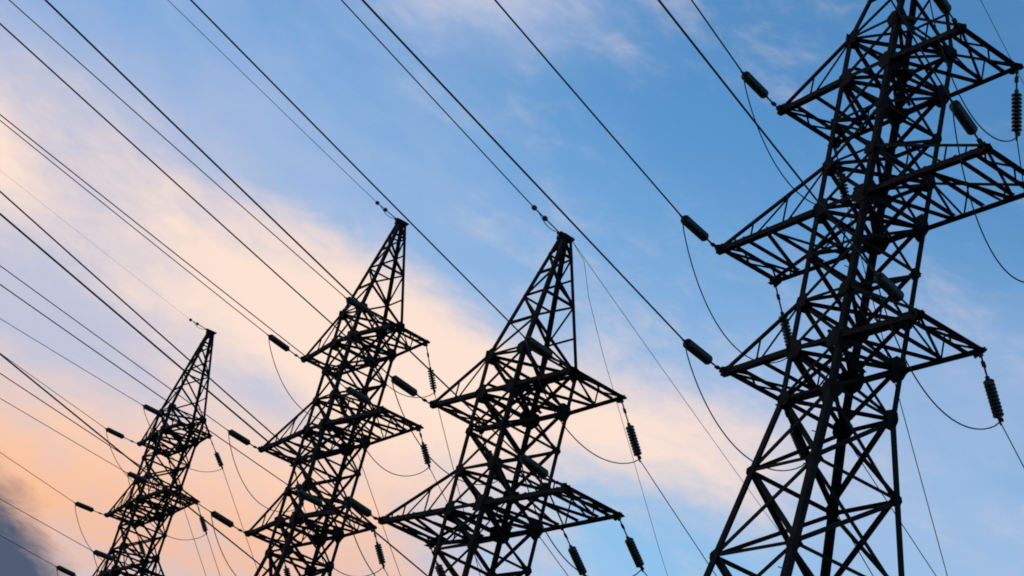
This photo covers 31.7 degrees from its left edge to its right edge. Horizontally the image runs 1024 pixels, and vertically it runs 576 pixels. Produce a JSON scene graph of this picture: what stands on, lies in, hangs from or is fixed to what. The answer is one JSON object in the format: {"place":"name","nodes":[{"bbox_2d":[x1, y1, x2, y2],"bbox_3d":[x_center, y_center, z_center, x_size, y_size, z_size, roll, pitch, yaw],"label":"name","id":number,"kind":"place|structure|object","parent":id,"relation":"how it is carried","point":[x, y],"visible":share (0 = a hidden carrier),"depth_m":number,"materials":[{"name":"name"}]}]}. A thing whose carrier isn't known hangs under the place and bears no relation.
{"place":"outdoors","nodes":[
{"label":"outdoors","id":0,"kind":"place"},
{"bbox_2d":[0,0,1023,575],"label":"sky","id":1,"kind":"structure","parent":0,"point":[628,61],"materials":[{"name":"blue"}]},
{"label":"ground","id":2,"kind":"structure","parent":0,"visible":0},
{"bbox_2d":[92,328,216,575],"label":"transmission tower","id":3,"kind":"structure","parent":2,"relation":"on","point":[160,514],"depth_m":96.24,"materials":[{"name":"metal"}]},
{"bbox_2d":[55,565,75,575],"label":"insulator string","id":4,"kind":"object","parent":3,"relation":"attached to","point":[65,570],"visible":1,"depth_m":95.10,"materials":[{"name":"ceramic"}]},
{"bbox_2d":[73,501,105,515],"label":"insulator string","id":5,"kind":"object","parent":3,"relation":"attached to","point":[84,506],"visible":1,"depth_m":97.77,"materials":[{"name":"ceramic"}]},
{"bbox_2d":[0,452,72,501],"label":"power line","id":6,"kind":"object","parent":5,"relation":"attached to","point":[37,477],"visible":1,"depth_m":95.10,"materials":[{"name":"metal"}]},
{"bbox_2d":[75,506,140,565],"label":"jumper cable","id":7,"kind":"object","parent":5,"relation":"hanging from","point":[87,543],"visible":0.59,"depth_m":97.50,"materials":[{"name":"metal"}]},
{"bbox_2d":[92,550,132,566],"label":"insulator string","id":8,"kind":"object","parent":3,"relation":"attached to","point":[103,555],"visible":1,"depth_m":89.43,"materials":[{"name":"ceramic"}]},
{"bbox_2d":[0,499,91,550],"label":"power line","id":9,"kind":"object","parent":8,"relation":"attached to","point":[45,524],"visible":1,"depth_m":86.52,"materials":[{"name":"metal"}]},
{"bbox_2d":[105,427,138,444],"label":"insulator string","id":10,"kind":"object","parent":3,"relation":"attached to","point":[114,432],"visible":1,"depth_m":98.14,"materials":[{"name":"ceramic"}]},
{"bbox_2d":[3,355,104,427],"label":"power line","id":11,"kind":"object","parent":10,"relation":"attached to","point":[55,392],"visible":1,"depth_m":94.81,"materials":[{"name":"metal"}]},
{"bbox_2d":[136,528,145,555],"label":"insulator string","id":12,"kind":"object","parent":3,"relation":"attached to","point":[141,549],"visible":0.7,"depth_m":99.96,"materials":[{"name":"ceramic"}]},
{"bbox_2d":[126,471,165,490],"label":"insulator string","id":13,"kind":"object","parent":3,"relation":"attached to","point":[137,477],"visible":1,"depth_m":90.18,"materials":[{"name":"ceramic"}]},
{"bbox_2d":[0,398,124,471],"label":"power line","id":14,"kind":"object","parent":13,"relation":"attached to","point":[61,434],"visible":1,"depth_m":86.29,"materials":[{"name":"metal"}]},
{"bbox_2d":[127,474,205,539],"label":"jumper cable","id":15,"kind":"object","parent":13,"relation":"hanging from","point":[149,521],"visible":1,"depth_m":90.32,"materials":[{"name":"metal"}]},
{"bbox_2d":[142,404,179,424],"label":"insulator string","id":16,"kind":"object","parent":3,"relation":"attached to","point":[152,410],"visible":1,"depth_m":93.09,"materials":[{"name":"ceramic"}]},
{"bbox_2d":[0,318,141,404],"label":"power line","id":17,"kind":"object","parent":16,"relation":"attached to","point":[69,360],"visible":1,"depth_m":88.56,"materials":[{"name":"metal"}]},
{"bbox_2d":[143,406,221,471],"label":"jumper cable","id":18,"kind":"object","parent":16,"relation":"hanging from","point":[168,453],"visible":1,"depth_m":93.34,"materials":[{"name":"metal"}]},
{"bbox_2d":[189,318,205,329],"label":"peak fitting","id":19,"kind":"object","parent":3,"relation":"attached to","point":[190,320],"visible":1,"depth_m":99.50,"materials":[{"name":"metal"}]},
{"bbox_2d":[1,171,188,318],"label":"ground wire","id":20,"kind":"object","parent":19,"relation":"attached to","point":[91,242],"visible":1,"depth_m":93.31,"materials":[{"name":"metal"}]},
{"bbox_2d":[196,501,207,534],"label":"insulator string","id":21,"kind":"object","parent":3,"relation":"attached to","point":[203,525],"visible":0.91,"depth_m":92.66,"materials":[{"name":"ceramic"}]},
{"bbox_2d":[209,437,223,469],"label":"insulator string","id":22,"kind":"object","parent":3,"relation":"attached to","point":[218,459],"visible":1,"depth_m":95.66,"materials":[{"name":"ceramic"}]},
{"bbox_2d":[223,471,259,575],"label":"slack span","id":23,"kind":"object","parent":22,"relation":"hanging from","point":[239,518],"visible":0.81,"depth_m":96.62,"materials":[{"name":"metal"}]},
{"bbox_2d":[244,218,429,575],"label":"transmission tower","id":24,"kind":"structure","parent":2,"relation":"on","point":[346,451],"depth_m":73.11,"materials":[{"name":"metal"}]},
{"bbox_2d":[209,511,245,534],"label":"insulator string","id":25,"kind":"object","parent":24,"relation":"attached to","point":[222,519],"visible":1,"depth_m":72.75,"materials":[{"name":"ceramic"}]},
{"bbox_2d":[0,373,208,510],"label":"power line","id":26,"kind":"object","parent":25,"relation":"attached to","point":[102,440],"visible":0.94,"depth_m":67.44,"materials":[{"name":"metal"}]},
{"bbox_2d":[211,513,235,575],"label":"jumper cable","id":27,"kind":"object","parent":25,"relation":"hanging from","point":[219,545],"visible":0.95,"depth_m":72.39,"materials":[{"name":"metal"}]},
{"bbox_2d":[227,429,259,450],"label":"insulator string","id":28,"kind":"object","parent":24,"relation":"attached to","point":[238,437],"visible":1,"depth_m":75.58,"materials":[{"name":"ceramic"}]},
{"bbox_2d":[0,265,226,429],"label":"power line","id":29,"kind":"object","parent":28,"relation":"attached to","point":[110,345],"visible":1,"depth_m":69.83,"materials":[{"name":"metal"}]},
{"bbox_2d":[228,431,294,511],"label":"jumper cable","id":30,"kind":"object","parent":28,"relation":"hanging from","point":[242,480],"visible":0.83,"depth_m":75.36,"materials":[{"name":"metal"}]},
{"bbox_2d":[266,334,301,360],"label":"insulator string","id":31,"kind":"object","parent":24,"relation":"attached to","point":[279,343],"visible":1,"depth_m":76.03,"materials":[{"name":"ceramic"}]},
{"bbox_2d":[0,120,266,333],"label":"power line","id":32,"kind":"object","parent":31,"relation":"attached to","point":[129,224],"visible":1,"depth_m":69.17,"materials":[{"name":"metal"}]},
{"bbox_2d":[268,336,342,419],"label":"jumper cable","id":33,"kind":"object","parent":31,"relation":"hanging from","point":[282,382],"visible":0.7,"depth_m":75.80,"materials":[{"name":"metal"}]},
{"bbox_2d":[281,552,290,575],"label":"insulator string","id":34,"kind":"object","parent":24,"relation":"attached to","point":[286,570],"visible":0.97,"depth_m":74.78,"materials":[{"name":"ceramic"}]},
{"bbox_2d":[292,466,304,506],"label":"insulator string","id":35,"kind":"object","parent":24,"relation":"attached to","point":[297,484],"visible":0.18,"depth_m":77.51,"materials":[{"name":"ceramic"}]},
{"bbox_2d":[296,490,336,513],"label":"insulator string","id":36,"kind":"object","parent":24,"relation":"attached to","point":[306,496],"visible":1,"depth_m":66.92,"materials":[{"name":"ceramic"}]},
{"bbox_2d":[0,284,296,490],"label":"power line","id":37,"kind":"object","parent":36,"relation":"attached to","point":[142,384],"visible":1,"depth_m":60.11,"materials":[{"name":"metal"}]},
{"bbox_2d":[298,493,382,575],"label":"jumper cable","id":38,"kind":"object","parent":36,"relation":"hanging from","point":[316,547],"visible":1,"depth_m":66.79,"materials":[{"name":"metal"}]},
{"bbox_2d":[344,386,382,411],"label":"insulator string","id":39,"kind":"object","parent":24,"relation":"attached to","point":[358,395],"visible":1,"depth_m":67.56,"materials":[{"name":"ceramic"}]},
{"bbox_2d":[0,114,344,386],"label":"power line","id":40,"kind":"object","parent":39,"relation":"attached to","point":[166,246],"visible":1,"depth_m":59.61,"materials":[{"name":"metal"}]},
{"bbox_2d":[346,389,428,475],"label":"jumper cable","id":41,"kind":"object","parent":39,"relation":"hanging from","point":[366,449],"visible":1,"depth_m":67.51,"materials":[{"name":"metal"}]},
{"bbox_2d":[344,297,391,326],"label":"insulator string","id":42,"kind":"object","parent":24,"relation":"attached to","point":[353,302],"visible":0.83,"depth_m":69.79,"materials":[{"name":"ceramic"}]},
{"bbox_2d":[9,0,344,296],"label":"power line","id":43,"kind":"object","parent":42,"relation":"attached to","point":[171,144],"visible":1,"depth_m":61.82,"materials":[{"name":"metal"}]},
{"bbox_2d":[346,299,433,397],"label":"jumper cable","id":44,"kind":"object","parent":42,"relation":"hanging from","point":[371,366],"visible":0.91,"depth_m":69.97,"materials":[{"name":"metal"}]},
{"bbox_2d":[374,530,385,568],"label":"insulator string","id":45,"kind":"object","parent":24,"relation":"attached to","point":[379,553],"visible":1,"depth_m":69.06,"materials":[{"name":"ceramic"}]},
{"bbox_2d":[375,201,395,218],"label":"peak fitting","id":46,"kind":"object","parent":24,"relation":"attached to","point":[383,209],"visible":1,"depth_m":76.66,"materials":[{"name":"metal"}]},
{"bbox_2d":[168,0,375,201],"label":"ground wire","id":47,"kind":"object","parent":46,"relation":"attached to","point":[270,99],"visible":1,"depth_m":71.02,"materials":[{"name":"metal"}]},
{"bbox_2d":[418,429,430,469],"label":"insulator string","id":48,"kind":"object","parent":24,"relation":"attached to","point":[427,461],"visible":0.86,"depth_m":69.72,"materials":[{"name":"metal"}]},
{"bbox_2d":[425,343,436,394],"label":"insulator string","id":49,"kind":"object","parent":24,"relation":"attached to","point":[432,383],"visible":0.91,"depth_m":72.41,"materials":[{"name":"metal"}]},
{"bbox_2d":[435,396,479,574],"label":"slack span","id":50,"kind":"object","parent":49,"relation":"hanging from","point":[453,468],"visible":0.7,"depth_m":73.04,"materials":[{"name":"metal"}]},
{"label":"insulator string","id":51,"kind":"object","parent":24,"relation":"attached to","visible":0},
{"bbox_2d":[347,424,400,575],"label":"slack span","id":52,"kind":"object","parent":51,"relation":"hanging from","point":[378,512],"visible":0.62,"depth_m":79.56,"materials":[{"name":"metal"}]},
{"bbox_2d":[378,231,626,575],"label":"transmission tower","id":53,"kind":"structure","parent":2,"relation":"on","point":[515,387],"depth_m":56.47,"materials":[{"name":"metal"}]},
{"bbox_2d":[343,496,379,522],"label":"insulator string","id":54,"kind":"object","parent":53,"relation":"attached to","point":[356,505],"visible":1,"depth_m":57.69,"materials":[{"name":"ceramic"}]},
{"bbox_2d":[0,191,343,496],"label":"power line","id":55,"kind":"object","parent":54,"relation":"attached to","point":[51,237],"visible":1,"depth_m":50.93,"materials":[{"name":"metal"}]},
{"bbox_2d":[345,499,375,575],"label":"jumper cable","id":56,"kind":"object","parent":54,"relation":"hanging from","point":[356,540],"visible":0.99,"depth_m":57.37,"materials":[{"name":"metal"}]},
{"bbox_2d":[389,375,431,405],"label":"insulator string","id":57,"kind":"object","parent":53,"relation":"attached to","point":[404,386],"visible":1,"depth_m":58.25,"materials":[{"name":"metal"}]},
{"bbox_2d":[0,23,389,375],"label":"power line","id":58,"kind":"object","parent":57,"relation":"attached to","point":[61,79],"visible":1,"depth_m":50.35,"materials":[{"name":"metal"}]},
{"bbox_2d":[391,378,496,484],"bbox_3d":[-2.256,5.045,59.281,0.034,1.817,5.999,-8,-34,40],"label":"jumper cable","id":59,"kind":"object","parent":57,"relation":"hanging from","point":[417,440],"visible":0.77,"depth_m":58.33,"materials":[{"name":"metal"}]},
{"bbox_2d":[428,546,445,575],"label":"insulator string","id":60,"kind":"object","parent":53,"relation":"attached to","point":[439,568],"visible":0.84,"depth_m":59.91,"materials":[{"name":"ceramic"}]},
{"bbox_2d":[479,432,499,482],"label":"insulator string","id":61,"kind":"object","parent":53,"relation":"attached to","point":[490,451],"visible":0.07,"depth_m":60.73,"materials":[{"name":"metal"}]},
{"bbox_2d":[500,482,567,575],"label":"slack span","id":62,"kind":"object","parent":61,"relation":"hanging from","point":[547,547],"visible":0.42,"depth_m":63.25,"materials":[{"name":"metal"}]},
{"bbox_2d":[519,455,566,490],"bbox_3d":[0.876,5.192,50.627,0.276,0.269,2.633,-25,-38,21],"label":"insulator string","id":63,"kind":"object","parent":53,"relation":"attached to","point":[535,466],"visible":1,"depth_m":50.24,"materials":[{"name":"ceramic"}]},
{"bbox_2d":[44,0,518,455],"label":"power line","id":64,"kind":"object","parent":63,"relation":"attached to","point":[218,167],"visible":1,"depth_m":41.50,"materials":[{"name":"metal"}]},
{"bbox_2d":[520,458,640,575],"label":"jumper cable","id":65,"kind":"object","parent":63,"relation":"hanging from","point":[544,528],"visible":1,"depth_m":50.14,"materials":[{"name":"metal"}]},
{"bbox_2d":[531,205,558,232],"bbox_3d":[1.115,-2.205,59.103,0.170,0.256,1.762,-3,-31,34],"label":"peak fitting","id":66,"kind":"object","parent":53,"relation":"attached to","point":[534,208],"visible":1,"depth_m":58.98,"materials":[{"name":"metal"}]},
{"bbox_2d":[341,0,532,206],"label":"ground wire","id":67,"kind":"object","parent":66,"relation":"attached to","point":[435,101],"visible":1,"depth_m":54.27,"materials":[{"name":"metal"}]},
{"bbox_2d":[523,336,571,372],"bbox_3d":[1.070,1.951,53.103,0.276,0.269,2.743,-26,-36,22],"label":"insulator string","id":68,"kind":"object","parent":53,"relation":"attached to","point":[539,348],"visible":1,"depth_m":52.66,"materials":[{"name":"ceramic"}]},
{"bbox_2d":[190,0,524,336],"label":"power line","id":69,"kind":"object","parent":68,"relation":"attached to","point":[308,119],"visible":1,"depth_m":45.78,"materials":[{"name":"metal"}]},
{"bbox_2d":[525,339,638,463],"bbox_3d":[2.069,3.725,53.758,0.034,1.852,6.257,-8,-33,40],"label":"jumper cable","id":70,"kind":"object","parent":68,"relation":"hanging from","point":[561,421],"visible":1,"depth_m":53.03,"materials":[{"name":"metal"}]},
{"bbox_2d":[560,524,586,575],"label":"insulator string","id":71,"kind":"object","parent":53,"relation":"attached to","point":[576,559],"visible":0.98,"depth_m":54.95,"materials":[{"name":"ceramic"}]},
{"bbox_2d":[573,243,667,575],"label":"down lead","id":72,"kind":"object","parent":53,"relation":"hanging from","point":[618,407],"visible":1,"depth_m":61.54,"materials":[{"name":"metal"}]},
{"bbox_2d":[617,517,643,571],"bbox_3d":[3.490,7.533,53.014,0.276,0.269,2.121,11,-48,53],"label":"insulator string","id":73,"kind":"object","parent":53,"relation":"attached to","point":[634,552],"visible":1,"depth_m":53.03,"materials":[{"name":"ceramic"}]},
{"bbox_2d":[620,400,641,461],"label":"insulator string","id":74,"kind":"object","parent":53,"relation":"attached to","point":[633,438],"visible":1,"depth_m":55.44,"materials":[{"name":"ceramic"}]},
{"bbox_2d":[641,462,716,575],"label":"slack span","id":75,"kind":"object","parent":74,"relation":"hanging from","point":[675,513],"visible":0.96,"depth_m":57.06,"materials":[{"name":"metal"}]},
{"bbox_2d":[573,242,778,530],"bbox_3d":[8.570,7.001,67.741,0.020,5.461,26.004,-5,-32,37],"label":"ground wire","id":76,"kind":"object","parent":53,"relation":"attached to","point":[671,381],"visible":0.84,"depth_m":64.25,"materials":[{"name":"metal"}]},
{"bbox_2d":[703,0,1023,575],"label":"transmission tower","id":77,"kind":"structure","parent":2,"relation":"on","point":[842,336],"depth_m":44.58,"materials":[{"name":"metal"}]},
{"bbox_2d":[680,215,719,252],"bbox_3d":[5.025,-1.458,48.056,0.276,0.269,2.322,-26,-36,22],"label":"insulator string","id":78,"kind":"object","parent":77,"relation":"attached to","point":[695,228],"visible":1,"depth_m":47.73,"materials":[{"name":"ceramic"}]},
{"bbox_2d":[494,0,680,214],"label":"power line","id":79,"kind":"object","parent":78,"relation":"attached to","point":[574,92],"visible":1,"depth_m":43.47,"materials":[{"name":"metal"}]},
{"bbox_2d":[682,218,786,363],"bbox_3d":[6.010,0.450,48.549,0.034,2.257,5.747,-9,-34,42],"label":"jumper cable","id":80,"kind":"object","parent":78,"relation":"hanging from","point":[706,303],"visible":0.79,"depth_m":47.56,"materials":[{"name":"metal"}]},
{"bbox_2d":[682,339,723,373],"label":"insulator string","id":81,"kind":"object","parent":77,"relation":"attached to","point":[699,352],"visible":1,"depth_m":44.99,"materials":[{"name":"ceramic"}]},
{"bbox_2d":[361,0,682,339],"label":"power line","id":82,"kind":"object","parent":81,"relation":"attached to","point":[498,144],"visible":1,"depth_m":38.59,"materials":[{"name":"metal"}]},
{"bbox_2d":[684,342,806,470],"bbox_3d":[5.929,3.412,45.984,0.034,1.669,5.934,-9,-34,42],"label":"jumper cable","id":83,"kind":"object","parent":81,"relation":"hanging from","point":[718,424],"visible":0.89,"depth_m":45.12,"materials":[{"name":"metal"}]},
{"bbox_2d":[740,71,780,111],"bbox_3d":[6.721,-5.287,48.523,0.276,0.269,2.483,-26,-34,23],"label":"insulator string","id":84,"kind":"object","parent":77,"relation":"attached to","point":[756,86],"visible":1,"depth_m":48.16,"materials":[{"name":"ceramic"}]},
{"bbox_2d":[691,0,741,70],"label":"power line","id":85,"kind":"object","parent":84,"relation":"attached to","point":[716,35],"visible":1,"depth_m":46.48,"materials":[{"name":"metal"}]},
{"bbox_2d":[742,74,814,203],"bbox_3d":[7.639,-3.616,48.956,0.034,1.827,5.517,-10,-34,42],"label":"jumper cable","id":86,"kind":"object","parent":84,"relation":"hanging from","point":[766,146],"visible":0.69,"depth_m":48.05,"materials":[{"name":"metal"}]},
{"bbox_2d":[773,284,791,345],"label":"insulator string","id":87,"kind":"object","parent":77,"relation":"attached to","point":[787,333],"visible":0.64,"depth_m":50.03,"materials":[{"name":"ceramic"}]},
{"bbox_2d":[853,450,935,575],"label":"slack span","id":88,"kind":"object","parent":87,"relation":"hanging from","point":[894,513],"visible":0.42,"depth_m":55.17,"materials":[{"name":"metal"}]},
{"bbox_2d":[782,409,807,461],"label":"insulator string","id":89,"kind":"object","parent":77,"relation":"attached to","point":[795,440],"visible":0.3,"depth_m":47.51,"materials":[{"name":"ceramic"}]},
{"bbox_2d":[833,146,849,197],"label":"insulator string","id":90,"kind":"object","parent":77,"relation":"attached to","point":[841,179],"visible":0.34,"depth_m":50.46,"materials":[{"name":"ceramic"}]},
{"bbox_2d":[847,207,947,575],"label":"slack span","id":91,"kind":"object","parent":90,"relation":"hanging from","point":[912,446],"visible":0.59,"depth_m":53.11,"materials":[{"name":"metal"}]},
{"bbox_2d":[873,272,918,317],"bbox_3d":[8.515,0.148,39.854,0.276,0.269,2.601,-26,-34,23],"label":"insulator string","id":92,"kind":"object","parent":77,"relation":"attached to","point":[890,288],"visible":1,"depth_m":39.42,"materials":[{"name":"ceramic"}]},
{"bbox_2d":[658,0,875,272],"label":"power line","id":93,"kind":"object","parent":92,"relation":"attached to","point":[753,120],"visible":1,"depth_m":34.63,"materials":[{"name":"metal"}]},
{"bbox_2d":[876,276,999,429],"bbox_3d":[9.563,1.843,40.458,0.034,1.674,6.032,-9,-34,41],"label":"jumper cable","id":94,"kind":"object","parent":92,"relation":"hanging from","point":[915,376],"visible":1,"depth_m":39.68,"materials":[{"name":"metal"}]},
{"bbox_2d":[933,0,960,30],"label":"insulator string","id":95,"kind":"object","parent":77,"relation":"attached to","point":[944,6],"visible":1,"depth_m":43.38,"materials":[{"name":"ceramic"}]},
{"bbox_2d":[929,0,1016,141],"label":"jumper cable","id":96,"kind":"object","parent":95,"relation":"hanging from","point":[955,85],"visible":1,"depth_m":42.90,"materials":[{"name":"metal"}]},
{"bbox_2d":[949,99,985,151],"bbox_3d":[10.289,-3.676,40.616,0.276,0.269,2.315,-25,-37,22],"label":"insulator string","id":97,"kind":"object","parent":77,"relation":"attached to","point":[965,121],"visible":1,"depth_m":40.32,"materials":[{"name":"ceramic"}]},
{"bbox_2d":[890,0,950,99],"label":"power line","id":98,"kind":"object","parent":97,"relation":"attached to","point":[916,42],"visible":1,"depth_m":38.39,"materials":[{"name":"metal"}]},
{"bbox_2d":[952,103,1023,282],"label":"jumper cable","id":99,"kind":"object","parent":97,"relation":"hanging from","point":[1006,271],"visible":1,"depth_m":39.89,"materials":[{"name":"metal"}]},
{"bbox_2d":[978,353,1003,425],"bbox_3d":[11.170,2.344,42.058,0.276,0.269,2.033,9,-54,54],"label":"insulator string","id":100,"kind":"object","parent":77,"relation":"attached to","point":[992,395],"visible":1,"depth_m":42.05,"materials":[{"name":"ceramic"}]},
{"bbox_2d":[1002,425,1023,467],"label":"slack span","id":101,"kind":"object","parent":100,"relation":"hanging from","point":[1013,447],"visible":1,"depth_m":42.88,"materials":[{"name":"metal"}]},
{"bbox_2d":[981,1,1023,83],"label":"ground wire","id":102,"kind":"object","parent":77,"relation":"attached to","point":[998,34],"visible":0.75,"depth_m":53.16,"materials":[{"name":"metal"}]},
{"bbox_2d":[1011,69,1021,140],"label":"insulator string","id":103,"kind":"object","parent":77,"relation":"attached to","point":[1016,110],"visible":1,"depth_m":44.90,"materials":[{"name":"ceramic"}]},
{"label":"insulator string","id":104,"kind":"object","parent":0,"visible":0},
{"bbox_2d":[0,353,274,575],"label":"power line","id":105,"kind":"object","parent":104,"relation":"attached to","point":[63,405],"visible":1,"depth_m":48.02,"materials":[{"name":"metal"}]},
{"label":"insulator string","id":106,"kind":"object","parent":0,"visible":0},
{"bbox_2d":[0,213,427,575],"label":"power line","id":107,"kind":"object","parent":106,"relation":"attached to","point":[153,344],"visible":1,"depth_m":41.25,"materials":[{"name":"metal"}]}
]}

